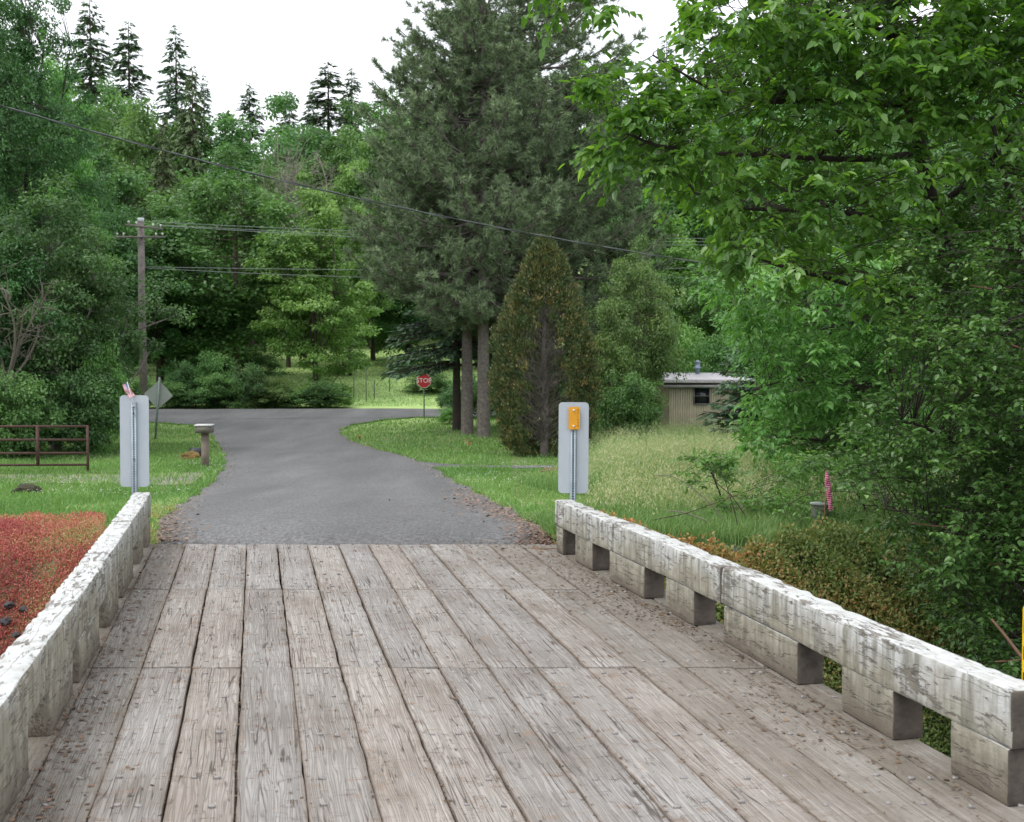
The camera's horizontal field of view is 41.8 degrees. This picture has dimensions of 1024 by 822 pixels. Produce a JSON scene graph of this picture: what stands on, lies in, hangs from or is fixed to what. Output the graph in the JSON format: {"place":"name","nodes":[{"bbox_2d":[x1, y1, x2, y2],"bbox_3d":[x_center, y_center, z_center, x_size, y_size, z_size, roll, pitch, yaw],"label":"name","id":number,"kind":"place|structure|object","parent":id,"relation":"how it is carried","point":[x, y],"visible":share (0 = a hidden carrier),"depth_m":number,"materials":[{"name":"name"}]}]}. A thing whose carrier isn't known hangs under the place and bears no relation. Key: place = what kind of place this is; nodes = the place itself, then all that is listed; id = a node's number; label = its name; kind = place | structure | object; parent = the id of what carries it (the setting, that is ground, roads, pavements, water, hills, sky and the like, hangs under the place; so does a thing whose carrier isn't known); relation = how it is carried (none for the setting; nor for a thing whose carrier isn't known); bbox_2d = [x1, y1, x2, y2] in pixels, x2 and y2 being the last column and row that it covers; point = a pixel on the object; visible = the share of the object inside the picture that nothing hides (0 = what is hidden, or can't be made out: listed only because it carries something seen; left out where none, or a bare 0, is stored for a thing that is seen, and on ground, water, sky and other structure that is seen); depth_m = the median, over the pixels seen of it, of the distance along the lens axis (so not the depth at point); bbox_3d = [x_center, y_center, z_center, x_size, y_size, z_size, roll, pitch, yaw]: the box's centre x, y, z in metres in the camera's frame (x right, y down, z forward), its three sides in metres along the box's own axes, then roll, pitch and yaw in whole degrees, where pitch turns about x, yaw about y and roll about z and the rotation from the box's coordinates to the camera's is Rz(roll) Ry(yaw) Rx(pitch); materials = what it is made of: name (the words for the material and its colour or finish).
{"place":"outdoors","nodes":[
{"label":"outdoors","id":0,"kind":"place"},
{"bbox_2d":[149,417,553,581],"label":"road","id":1,"kind":"structure","parent":0,"point":[312,460],"depth_m":21.59,"materials":[{"name":"grey asphalt"}]},
{"bbox_2d":[157,427,546,541],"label":"edge gravel","id":2,"kind":"structure","parent":1,"relation":"on","point":[350,443],"depth_m":24.48,"materials":[{"name":"grey gravel"}]},
{"bbox_2d":[435,489,552,538],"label":"roadside litter","id":3,"kind":"object","parent":1,"relation":"on","point":[496,510],"visible":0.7,"depth_m":17.57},
{"bbox_2d":[149,408,555,418],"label":"cross road","id":4,"kind":"structure","parent":0,"point":[271,413],"depth_m":68.38,"materials":[{"name":"grey asphalt"}]},
{"bbox_2d":[0,105,704,263],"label":"overhead cable","id":5,"kind":"object","parent":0,"point":[74,126],"visible":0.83,"depth_m":27.70,"materials":[{"name":"black rubber"}]},
{"bbox_2d":[0,0,1017,173],"label":"sky","id":6,"kind":"structure","parent":0,"point":[272,46],"materials":[{"name":"white"}]},
{"bbox_2d":[0,194,1022,821],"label":"ground","id":7,"kind":"structure","parent":0,"point":[372,374],"depth_m":57.73,"materials":[{"name":"green plant"}]},
{"bbox_2d":[0,364,67,459],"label":"shrub","id":8,"kind":"object","parent":7,"relation":"on","point":[23,416],"visible":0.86,"depth_m":38.03,"materials":[{"name":"green plant"}]},
{"bbox_2d":[0,256,67,385],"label":"bare shrub","id":9,"kind":"object","parent":7,"relation":"on","point":[15,352],"visible":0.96,"depth_m":38.90,"materials":[{"name":"grey wood"}]},
{"bbox_2d":[0,234,75,407],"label":"oak tree","id":10,"kind":"object","parent":7,"relation":"on","point":[14,259],"visible":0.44,"depth_m":40.79,"materials":[{"name":"green plant"}]},
{"bbox_2d":[0,378,83,458],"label":"shrub","id":11,"kind":"object","parent":7,"relation":"on","point":[45,434],"visible":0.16,"depth_m":39.33,"materials":[{"name":"green plant"}]},
{"bbox_2d":[0,0,88,358],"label":"oak tree","id":12,"kind":"object","parent":7,"relation":"on","point":[10,80],"visible":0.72,"depth_m":53.75,"materials":[{"name":"green plant"}]},
{"bbox_2d":[0,425,88,470],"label":"farm gate","id":13,"kind":"structure","parent":7,"relation":"on","point":[37,440],"depth_m":32.40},
{"bbox_2d":[0,510,107,657],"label":"red ground cover","id":14,"kind":"object","parent":7,"relation":"on","point":[89,522],"visible":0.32,"depth_m":18.31,"materials":[{"name":"red plant"}]},
{"bbox_2d":[0,0,121,378],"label":"oak tree","id":15,"kind":"object","parent":7,"relation":"on","point":[26,50],"visible":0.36,"depth_m":57.06,"materials":[{"name":"green plant"}]},
{"bbox_2d":[30,27,122,337],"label":"maple tree","id":16,"kind":"object","parent":7,"relation":"on","point":[84,165],"visible":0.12,"depth_m":65.21,"materials":[{"name":"green plant"}]},
{"bbox_2d":[39,365,124,456],"bbox_3d":[-12.837,0.124,40.545,3.048,3.080,3.181,1,3,28],"label":"shrub","id":17,"kind":"object","parent":7,"relation":"on","point":[90,415],"visible":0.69,"depth_m":39.85,"materials":[{"name":"green plant"}]},
{"bbox_2d":[38,311,141,446],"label":"oak tree","id":18,"kind":"object","parent":7,"relation":"on","point":[125,360],"visible":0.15,"depth_m":42.50,"materials":[{"name":"green plant"}]},
{"bbox_2d":[23,104,159,335],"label":"oak tree","id":19,"kind":"object","parent":7,"relation":"on","point":[127,185],"visible":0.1,"depth_m":90.53,"materials":[{"name":"green plant"}]},
{"bbox_2d":[62,0,121,145],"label":"fir tree","id":20,"kind":"object","parent":7,"relation":"on","point":[91,69],"visible":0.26,"depth_m":187.78,"materials":[{"name":"green plant"}]},
{"bbox_2d":[0,168,196,450],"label":"oak tree","id":21,"kind":"object","parent":7,"relation":"on","point":[82,256],"visible":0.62,"depth_m":41.94,"materials":[{"name":"green plant"}]},
{"bbox_2d":[0,473,202,484],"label":"gravel drive","id":22,"kind":"structure","parent":7,"relation":"on","point":[161,483],"depth_m":30.77,"materials":[{"name":"grey gravel"}]},
{"bbox_2d":[60,255,145,441],"bbox_3d":[-14.364,-2.054,47.078,3.000,7.036,3.123,-1,3,-12],"label":"oak tree","id":23,"kind":"object","parent":7,"relation":"on","point":[139,346],"visible":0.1,"depth_m":46.98,"materials":[{"name":"green plant"}]},
{"bbox_2d":[75,334,137,454],"bbox_3d":[-12.798,-0.335,41.838,1.911,4.242,1.994,1,3,26],"label":"shrub","id":24,"kind":"object","parent":7,"relation":"on","point":[120,377],"visible":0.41,"depth_m":41.76,"materials":[{"name":"green plant"}]},
{"bbox_2d":[52,76,161,204],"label":"oak tree","id":25,"kind":"object","parent":7,"relation":"on","point":[110,94],"visible":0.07,"depth_m":134.77,"materials":[{"name":"green plant"}]},
{"bbox_2d":[43,171,191,376],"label":"oak tree","id":26,"kind":"object","parent":7,"relation":"on","point":[124,253],"visible":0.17,"depth_m":77.88,"materials":[{"name":"green plant"}]},
{"bbox_2d":[98,21,155,156],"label":"fir tree","id":27,"kind":"object","parent":7,"relation":"on","point":[130,47],"visible":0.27,"depth_m":183.83,"materials":[{"name":"green plant"}]},
{"bbox_2d":[120,395,148,495],"bbox_3d":[-3.882,0.964,13.790,0.295,2.252,0.054,0,3,-2],"label":"object marker","id":28,"kind":"object","parent":7,"relation":"on","point":[134,450],"visible":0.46,"depth_m":13.77,"materials":[{"name":"metal"}]},
{"bbox_2d":[116,218,163,394],"bbox_3d":[-17.186,-4.007,62.787,2.270,10.026,1.340,-2,3,-34],"label":"utility pole","id":29,"kind":"object","parent":7,"relation":"on","point":[143,378],"visible":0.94,"depth_m":62.66,"materials":[{"name":"grey wood"}]},
{"bbox_2d":[89,95,225,216],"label":"oak tree","id":30,"kind":"object","parent":7,"relation":"on","point":[129,151],"visible":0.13,"depth_m":118.52,"materials":[{"name":"green plant"}]},
{"bbox_2d":[144,377,172,439],"bbox_3d":[-13.507,-0.007,51.070,1.062,2.575,0.056,4,2,-6],"label":"diamond sign","id":31,"kind":"object","parent":7,"relation":"on","point":[158,394],"visible":0.96,"depth_m":51.06,"materials":[{"name":"metal"}]},
{"bbox_2d":[129,117,200,362],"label":"fir tree","id":32,"kind":"object","parent":7,"relation":"on","point":[160,181],"visible":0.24,"depth_m":103.13,"materials":[{"name":"green plant"}]},
{"bbox_2d":[149,379,199,408],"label":"shrub","id":33,"kind":"object","parent":7,"relation":"on","point":[173,399],"visible":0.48,"depth_m":73.70,"materials":[{"name":"green plant"}]},
{"bbox_2d":[152,24,206,169],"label":"fir tree","id":34,"kind":"object","parent":7,"relation":"on","point":[169,97],"visible":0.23,"depth_m":179.97,"materials":[{"name":"green plant"}]},
{"bbox_2d":[106,217,255,382],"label":"oak tree","id":35,"kind":"object","parent":7,"relation":"on","point":[184,344],"visible":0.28,"depth_m":82.33,"materials":[{"name":"green plant"}]},
{"bbox_2d":[162,357,201,404],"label":"shrub","id":36,"kind":"object","parent":7,"relation":"on","point":[186,368],"visible":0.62,"depth_m":75.12,"materials":[{"name":"green plant"}]},
{"bbox_2d":[153,504,226,541],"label":"roadside litter","id":37,"kind":"object","parent":7,"relation":"on","point":[168,529],"visible":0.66,"depth_m":15.17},
{"bbox_2d":[144,193,247,358],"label":"oak tree","id":38,"kind":"object","parent":7,"relation":"on","point":[152,199],"visible":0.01,"depth_m":98.75,"materials":[{"name":"green plant"}]},
{"bbox_2d":[171,387,232,408],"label":"shrub","id":39,"kind":"object","parent":7,"relation":"on","point":[190,401],"visible":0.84,"depth_m":73.71,"materials":[{"name":"green plant"}]},
{"bbox_2d":[194,424,214,466],"bbox_3d":[-7.969,1.007,34.781,0.453,1.321,0.540,0,3,-4],"label":"mailbox","id":40,"kind":"object","parent":7,"relation":"on","point":[204,430],"visible":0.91,"depth_m":34.71,"materials":[{"name":"brown wood"}]},
{"bbox_2d":[160,66,250,349],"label":"fir tree","id":41,"kind":"object","parent":7,"relation":"on","point":[193,137],"visible":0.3,"depth_m":114.76,"materials":[{"name":"green plant"}]},
{"bbox_2d":[188,348,236,406],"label":"shrub","id":42,"kind":"object","parent":7,"relation":"on","point":[209,367],"visible":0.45,"depth_m":75.17,"materials":[{"name":"green plant"}]},
{"bbox_2d":[193,370,256,408],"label":"shrub","id":43,"kind":"object","parent":7,"relation":"on","point":[215,380],"visible":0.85,"depth_m":73.69,"materials":[{"name":"green plant"}]},
{"bbox_2d":[122,143,340,378],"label":"oak tree","id":44,"kind":"object","parent":7,"relation":"on","point":[233,308],"visible":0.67,"depth_m":83.09,"materials":[{"name":"green plant"}]},
{"bbox_2d":[165,91,331,346],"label":"oak tree","id":45,"kind":"object","parent":7,"relation":"on","point":[222,124],"visible":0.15,"depth_m":115.34,"materials":[{"name":"green plant"}]},
{"bbox_2d":[234,82,265,178],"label":"fir tree","id":46,"kind":"object","parent":7,"relation":"on","point":[249,113],"visible":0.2,"depth_m":203.16,"materials":[{"name":"green plant"}]},
{"bbox_2d":[216,346,290,375],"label":"shrub","id":47,"kind":"object","parent":7,"relation":"on","point":[259,358],"visible":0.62,"depth_m":92.31,"materials":[{"name":"green plant"}]},
{"bbox_2d":[229,360,284,408],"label":"shrub","id":48,"kind":"object","parent":7,"relation":"on","point":[248,377],"visible":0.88,"depth_m":74.00,"materials":[{"name":"green plant"}]},
{"bbox_2d":[239,377,298,408],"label":"shrub","id":49,"kind":"object","parent":7,"relation":"on","point":[275,390],"visible":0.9,"depth_m":74.12,"materials":[{"name":"green plant"}]},
{"bbox_2d":[230,154,327,366],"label":"oak tree","id":50,"kind":"object","parent":7,"relation":"on","point":[304,214],"visible":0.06,"depth_m":96.60,"materials":[{"name":"green plant"}]},
{"bbox_2d":[237,91,351,330],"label":"oak tree","id":51,"kind":"object","parent":7,"relation":"on","point":[305,150],"visible":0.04,"depth_m":125.93,"materials":[{"name":"green plant"}]},
{"bbox_2d":[250,118,350,232],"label":"dead tree","id":52,"kind":"object","parent":7,"relation":"on","point":[293,178],"visible":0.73,"depth_m":88.65,"materials":[{"name":"grey wood"}]},
{"bbox_2d":[274,389,328,408],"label":"shrub","id":53,"kind":"object","parent":7,"relation":"on","point":[295,400],"visible":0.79,"depth_m":74.18,"materials":[{"name":"green plant"}]},
{"bbox_2d":[132,339,476,406],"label":"field grass","id":54,"kind":"structure","parent":7,"relation":"on","point":[377,384],"depth_m":87.57,"materials":[{"name":"green plant"}]},
{"bbox_2d":[241,172,383,394],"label":"maple tree","id":55,"kind":"object","parent":7,"relation":"on","point":[315,245],"visible":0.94,"depth_m":79.75,"materials":[{"name":"green plant"}]},
{"bbox_2d":[292,379,351,408],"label":"shrub","id":56,"kind":"object","parent":7,"relation":"on","point":[310,391],"visible":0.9,"depth_m":74.34,"materials":[{"name":"green plant"}]},
{"bbox_2d":[297,62,350,155],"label":"fir tree","id":57,"kind":"object","parent":7,"relation":"on","point":[327,104],"visible":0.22,"depth_m":187.85,"materials":[{"name":"green plant"}]},
{"bbox_2d":[279,124,393,317],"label":"oak tree","id":58,"kind":"object","parent":7,"relation":"on","point":[325,133],"visible":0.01,"depth_m":128.92,"materials":[{"name":"green plant"}]},
{"bbox_2d":[332,68,370,158],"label":"fir tree","id":59,"kind":"object","parent":7,"relation":"on","point":[354,88],"visible":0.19,"depth_m":186.21,"materials":[{"name":"green plant"}]},
{"bbox_2d":[312,141,396,375],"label":"maple tree","id":60,"kind":"object","parent":7,"relation":"on","point":[353,276],"visible":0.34,"depth_m":91.04,"materials":[{"name":"green plant"}]},
{"bbox_2d":[292,97,432,348],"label":"oak tree","id":61,"kind":"object","parent":7,"relation":"on","point":[359,188],"visible":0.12,"depth_m":116.50,"materials":[{"name":"green plant"}]},
{"bbox_2d":[325,189,405,360],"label":"oak tree","id":62,"kind":"object","parent":7,"relation":"on","point":[375,346],"visible":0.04,"depth_m":103.75,"materials":[{"name":"green plant"}]},
{"bbox_2d":[347,86,432,306],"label":"oak tree","id":63,"kind":"object","parent":7,"relation":"on","point":[373,113],"visible":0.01,"depth_m":131.88,"materials":[{"name":"green plant"}]},
{"bbox_2d":[333,226,452,363],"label":"oak tree","id":64,"kind":"object","parent":7,"relation":"on","point":[391,326],"visible":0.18,"depth_m":96.51,"materials":[{"name":"green plant"}]},
{"bbox_2d":[0,416,832,553],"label":"lawn grass","id":65,"kind":"structure","parent":7,"relation":"on","point":[32,501],"depth_m":32.83,"materials":[{"name":"green plant"}]},
{"bbox_2d":[401,372,452,392],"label":"shrub","id":66,"kind":"object","parent":7,"relation":"on","point":[438,382],"visible":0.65,"depth_m":81.71,"materials":[{"name":"green plant"}]},
{"bbox_2d":[379,221,533,429],"bbox_3d":[-2.261,-3.636,56.789,7.288,10.004,6.982,0,3,0],"label":"fir tree","id":67,"kind":"object","parent":7,"relation":"on","point":[453,353],"visible":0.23,"depth_m":56.15,"materials":[{"name":"green plant"}]},
{"bbox_2d":[437,372,495,419],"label":"shrub","id":68,"kind":"object","parent":7,"relation":"on","point":[449,395],"visible":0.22,"depth_m":65.23,"materials":[{"name":"green plant"}]},
{"bbox_2d":[340,0,601,437],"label":"pine tree","id":69,"kind":"object","parent":7,"relation":"on","point":[459,10],"visible":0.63,"depth_m":50.89,"materials":[{"name":"green plant"}]},
{"bbox_2d":[340,0,618,434],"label":"pine tree","id":70,"kind":"object","parent":7,"relation":"on","point":[382,281],"visible":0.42,"depth_m":52.03,"materials":[{"name":"green plant"}]},
{"bbox_2d":[0,492,1023,821],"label":"timber bridge","id":71,"kind":"structure","parent":7,"relation":"on","point":[412,724],"depth_m":7.24,"materials":[{"name":"grey wood"}]},
{"bbox_2d":[9,542,259,820],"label":"deck litter","id":72,"kind":"object","parent":71,"relation":"on","point":[54,784],"visible":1,"depth_m":7.27,"materials":[{"name":"brown plant"}]},
{"bbox_2d":[14,544,986,821],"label":"seam litter","id":73,"kind":"object","parent":71,"relation":"on","point":[456,698],"visible":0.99,"depth_m":7.37,"materials":[{"name":"brown plant"}]},
{"bbox_2d":[338,540,1003,821],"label":"deck litter","id":74,"kind":"object","parent":71,"relation":"on","point":[741,656],"visible":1,"depth_m":9.53,"materials":[{"name":"brown plant"}]},
{"bbox_2d":[357,0,677,431],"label":"pine tree","id":75,"kind":"object","parent":7,"relation":"on","point":[565,37],"visible":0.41,"depth_m":53.27,"materials":[{"name":"green plant"}]},
{"bbox_2d":[488,502,556,544],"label":"corner litter","id":76,"kind":"object","parent":7,"relation":"on","point":[548,541],"visible":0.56,"depth_m":14.53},
{"bbox_2d":[484,233,604,456],"bbox_3d":[1.008,-1.938,41.493,3.734,7.152,3.554,0,3,0],"label":"cypress tree","id":77,"kind":"object","parent":7,"relation":"on","point":[533,277],"visible":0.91,"depth_m":40.89,"materials":[{"name":"green plant"}]},
{"bbox_2d":[558,402,588,500],"bbox_3d":[0.599,1.187,13.199,0.295,2.547,0.055,0,3,1],"label":"object marker","id":78,"kind":"object","parent":7,"relation":"on","point":[573,444],"visible":0.81,"depth_m":13.18,"materials":[{"name":"metal"}]},
{"bbox_2d":[478,51,675,385],"bbox_3d":[2.504,-7.483,59.384,9.453,17.466,9.920,0,3,0],"label":"pine tree","id":79,"kind":"object","parent":7,"relation":"on","point":[651,235],"visible":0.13,"depth_m":58.40,"materials":[{"name":"green plant"}]},
{"bbox_2d":[591,365,665,437],"bbox_3d":[3.861,0.031,45.372,2.730,3.187,2.849,0,3,7],"label":"shrub","id":80,"kind":"object","parent":7,"relation":"on","point":[636,411],"visible":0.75,"depth_m":44.67,"materials":[{"name":"green plant"}]},
{"bbox_2d":[578,207,683,351],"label":"oak tree","id":81,"kind":"object","parent":7,"relation":"on","point":[666,280],"visible":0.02,"depth_m":71.36,"materials":[{"name":"green plant"}]},
{"bbox_2d":[585,232,690,425],"bbox_3d":[4.330,-2.387,46.834,3.676,7.579,3.813,0,3,-7],"label":"oak tree","id":82,"kind":"object","parent":7,"relation":"on","point":[653,358],"visible":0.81,"depth_m":46.35,"materials":[{"name":"green plant"}]},
{"bbox_2d":[593,201,718,357],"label":"maple tree","id":83,"kind":"object","parent":7,"relation":"on","point":[670,250],"visible":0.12,"depth_m":83.34,"materials":[{"name":"green plant"}]},
{"bbox_2d":[594,117,752,308],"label":"oak tree","id":84,"kind":"object","parent":7,"relation":"on","point":[707,231],"visible":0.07,"depth_m":108.15,"materials":[{"name":"green plant"}]},
{"bbox_2d":[667,317,729,372],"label":"shrub","id":85,"kind":"object","parent":7,"relation":"on","point":[687,340],"visible":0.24,"depth_m":67.22,"materials":[{"name":"green plant"}]},
{"bbox_2d":[674,244,749,366],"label":"oak tree","id":86,"kind":"object","parent":7,"relation":"on","point":[704,321],"visible":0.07,"depth_m":79.01,"materials":[{"name":"green plant"}]},
{"bbox_2d":[684,330,749,372],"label":"shrub","id":87,"kind":"object","parent":7,"relation":"on","point":[713,356],"visible":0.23,"depth_m":65.75,"materials":[{"name":"green plant"}]},
{"bbox_2d":[652,360,788,431],"bbox_3d":[9.224,-0.447,54.036,6.785,3.221,4.600,0,3,0],"label":"mobile home","id":88,"kind":"object","parent":7,"relation":"on","point":[691,396],"visible":0.28,"depth_m":52.05,"materials":[{"name":"beige"}]},
{"bbox_2d":[656,40,822,254],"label":"oak tree","id":89,"kind":"object","parent":7,"relation":"on","point":[715,48],"visible":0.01,"depth_m":116.60,"materials":[{"name":"green plant"}]},
{"bbox_2d":[517,415,992,550],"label":"meadow grass","id":90,"kind":"structure","parent":7,"relation":"on","point":[625,478],"depth_m":17.57,"materials":[{"name":"green plant"}]},
{"bbox_2d":[695,264,831,435],"bbox_3d":[7.997,-1.327,41.897,4.531,6.505,4.973,0,3,0],"label":"spruce tree","id":91,"kind":"object","parent":7,"relation":"on","point":[735,395],"visible":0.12,"depth_m":41.90,"materials":[{"name":"green plant"}]},
{"bbox_2d":[521,0,1023,522],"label":"broadleaf tree","id":92,"kind":"object","parent":7,"relation":"on","point":[789,40],"visible":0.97,"depth_m":12.01,"materials":[{"name":"green plant"}]},
{"bbox_2d":[554,506,1022,757],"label":"creeping ground cover","id":93,"kind":"object","parent":7,"relation":"on","point":[843,555],"visible":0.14,"depth_m":13.71,"materials":[{"name":"green plant"}]},
{"bbox_2d":[707,58,913,254],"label":"oak tree","id":94,"kind":"object","parent":7,"relation":"on","point":[749,199],"visible":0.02,"depth_m":102.15,"materials":[{"name":"green plant"}]},
{"bbox_2d":[669,425,958,527],"bbox_3d":[3.837,1.092,16.322,3.932,1.905,2.966,0,3,0],"label":"bush","id":95,"kind":"object","parent":7,"relation":"on","point":[812,467],"visible":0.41,"depth_m":15.85,"materials":[{"name":"green plant"}]},
{"bbox_2d":[683,178,978,484],"bbox_3d":[4.860,-0.909,19.772,5.093,5.079,4.366,0,3,0],"label":"pale leaf tree","id":96,"kind":"object","parent":7,"relation":"on","point":[828,407],"visible":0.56,"depth_m":18.64,"materials":[{"name":"green plant"}]},
{"bbox_2d":[753,105,916,332],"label":"oak tree","id":97,"kind":"object","parent":7,"relation":"on","point":[883,168],"visible":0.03,"depth_m":69.11,"materials":[{"name":"green plant"}]},
{"bbox_2d":[709,140,995,440],"bbox_3d":[7.031,-1.890,26.990,6.279,7.286,6.031,1,3,24],"label":"oak tree","id":98,"kind":"object","parent":7,"relation":"on","point":[737,357],"visible":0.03,"depth_m":26.33,"materials":[{"name":"green plant"}]},
{"bbox_2d":[806,86,1023,480],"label":"oak tree","id":99,"kind":"object","parent":7,"relation":"on","point":[975,207],"visible":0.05,"depth_m":23.31,"materials":[{"name":"green plant"}]},
{"bbox_2d":[823,116,1023,679],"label":"thicket tree","id":100,"kind":"object","parent":7,"relation":"on","point":[987,461],"visible":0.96,"depth_m":11.01,"materials":[{"name":"green plant"}]},
{"bbox_2d":[888,13,1023,214],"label":"oak tree","id":101,"kind":"object","parent":7,"relation":"on","point":[975,97],"visible":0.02,"depth_m":96.26,"materials":[{"name":"green plant"}]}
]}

